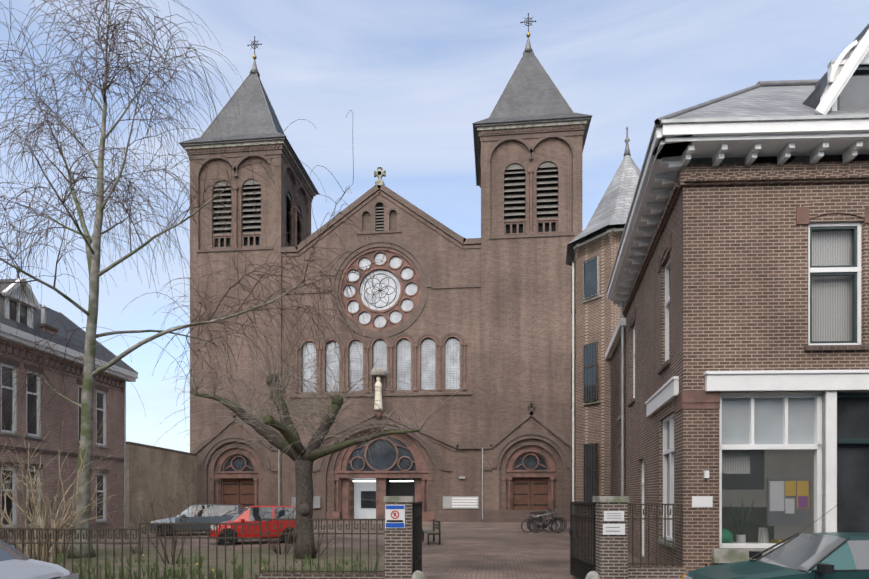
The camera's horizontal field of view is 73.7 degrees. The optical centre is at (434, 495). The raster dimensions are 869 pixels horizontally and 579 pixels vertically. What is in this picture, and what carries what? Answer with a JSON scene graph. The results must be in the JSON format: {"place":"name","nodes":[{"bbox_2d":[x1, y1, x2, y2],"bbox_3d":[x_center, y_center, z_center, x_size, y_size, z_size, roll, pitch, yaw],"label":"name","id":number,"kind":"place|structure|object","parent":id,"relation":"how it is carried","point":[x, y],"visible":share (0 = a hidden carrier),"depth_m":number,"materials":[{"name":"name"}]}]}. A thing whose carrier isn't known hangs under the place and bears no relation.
{"place":"outdoors","nodes":[
{"label":"outdoors","id":0,"kind":"place"},
{"bbox_2d":[0,539,77,578],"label":"car","id":1,"kind":"object","parent":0,"point":[15,563],"visible":1,"depth_m":8.41,"materials":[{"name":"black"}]},
{"bbox_2d":[16,549,384,578],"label":"lawn","id":2,"kind":"structure","parent":0,"point":[229,558],"depth_m":16.53,"materials":[{"name":"green plant"}]},
{"bbox_2d":[0,0,387,558],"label":"birch tree","id":3,"kind":"object","parent":2,"relation":"on","point":[90,372],"visible":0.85,"depth_m":17.27,"materials":[{"name":"grey plant"}]},
{"bbox_2d":[0,0,399,443],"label":"tree twigs","id":4,"kind":"object","parent":3,"relation":"attached to","point":[42,124],"visible":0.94,"depth_m":17.44,"materials":[{"name":"brown plant"}]},
{"bbox_2d":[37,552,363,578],"bbox_3d":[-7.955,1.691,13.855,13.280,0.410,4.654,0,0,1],"label":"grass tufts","id":5,"kind":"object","parent":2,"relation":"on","point":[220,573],"visible":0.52,"depth_m":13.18,"materials":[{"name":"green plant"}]},
{"bbox_2d":[190,374,419,559],"bbox_3d":[-3.894,-0.889,17.087,6.602,5.530,2.731,0,0,-14],"label":"pollard tree","id":6,"kind":"object","parent":2,"relation":"on","point":[311,453],"visible":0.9,"depth_m":16.92,"materials":[{"name":"brown plant"}]},
{"bbox_2d":[82,309,492,508],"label":"tree twigs","id":7,"kind":"object","parent":6,"relation":"attached to","point":[259,412],"visible":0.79,"depth_m":16.88,"materials":[{"name":"brown plant"}]},
{"bbox_2d":[2,521,647,578],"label":"forecourt paving","id":8,"kind":"structure","parent":0,"point":[488,550],"depth_m":21.11,"materials":[{"name":"brick"}]},
{"bbox_2d":[126,441,196,527],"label":"link wall","id":9,"kind":"structure","parent":8,"relation":"on","point":[149,469],"depth_m":36.37,"materials":[{"name":"concrete"}]},
{"bbox_2d":[151,504,243,536],"bbox_3d":[-11.040,1.130,27.405,4.130,1.456,2.040,0,0,-14],"label":"grey hatchback car","id":10,"kind":"object","parent":8,"relation":"on","point":[216,513],"visible":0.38,"depth_m":26.71,"materials":[{"name":"grey metal"}]},
{"bbox_2d":[209,505,295,545],"bbox_3d":[-6.909,1.125,22.650,3.530,1.466,1.920,0,0,-21],"label":"red hatchback car","id":11,"kind":"object","parent":8,"relation":"on","point":[248,514],"visible":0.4,"depth_m":22.02,"materials":[{"name":"red metal"}]},
{"bbox_2d":[422,519,440,544],"bbox_3d":[-0.131,1.412,22.632,0.500,0.900,1.600,0,0,-9],"label":"bench","id":12,"kind":"object","parent":8,"relation":"on","point":[432,532],"visible":0.9,"depth_m":22.18,"materials":[{"name":"grey wood"}]},
{"bbox_2d":[521,509,566,532],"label":"bicycles","id":13,"kind":"object","parent":8,"relation":"on","point":[539,524],"visible":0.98,"depth_m":29.10,"materials":[{"name":"black metal"}]},
{"bbox_2d":[566,126,640,537],"bbox_3d":[12.262,-7.463,27.238,11.931,18.650,17.400,0,0,11],"label":"turret","id":14,"kind":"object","parent":8,"relation":"on","point":[598,321],"depth_m":24.91,"materials":[{"name":"brown brick"}]},
{"bbox_2d":[0,0,868,452],"label":"sky","id":15,"kind":"structure","parent":0,"point":[414,77],"materials":[{"name":"blue"}]},
{"bbox_2d":[411,570,599,578],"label":"guard stones","id":16,"kind":"object","parent":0,"point":[417,574],"visible":1,"depth_m":11.20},
{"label":"plot terrain","id":17,"kind":"structure","parent":0,"visible":0},
{"bbox_2d":[0,270,137,539],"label":"house","id":18,"kind":"structure","parent":17,"relation":"on","point":[57,412],"depth_m":27.17,"materials":[{"name":"brick"}]},
{"bbox_2d":[0,405,379,572],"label":"garden shrubs","id":19,"kind":"object","parent":17,"relation":"on","point":[42,523],"visible":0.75,"depth_m":15.94,"materials":[{"name":"brown plant"}]},
{"bbox_2d":[178,13,591,521],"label":"church","id":20,"kind":"structure","parent":17,"relation":"on","point":[492,304],"depth_m":41.41,"materials":[{"name":"brick"}]},
{"bbox_2d":[259,496,685,578],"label":"gate pillars","id":21,"kind":"structure","parent":17,"relation":"on","point":[611,556],"depth_m":11.24,"materials":[{"name":"brown brick"}]},
{"bbox_2d":[0,502,681,578],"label":"railings","id":22,"kind":"object","parent":21,"relation":"attached to","point":[583,566],"visible":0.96,"depth_m":11.61,"materials":[{"name":"metal"}]},
{"bbox_2d":[385,505,624,534],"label":"signs","id":23,"kind":"object","parent":21,"relation":"attached to","point":[394,516],"visible":1,"depth_m":11.21,"materials":[{"name":"white metal"}]},
{"bbox_2d":[606,24,868,574],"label":"house","id":24,"kind":"structure","parent":17,"relation":"on","point":[737,290],"depth_m":11.37,"materials":[{"name":"brick"}]},
{"bbox_2d":[681,495,868,578],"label":"car","id":25,"kind":"object","parent":17,"relation":"on","point":[835,555],"visible":1,"depth_m":8.61,"materials":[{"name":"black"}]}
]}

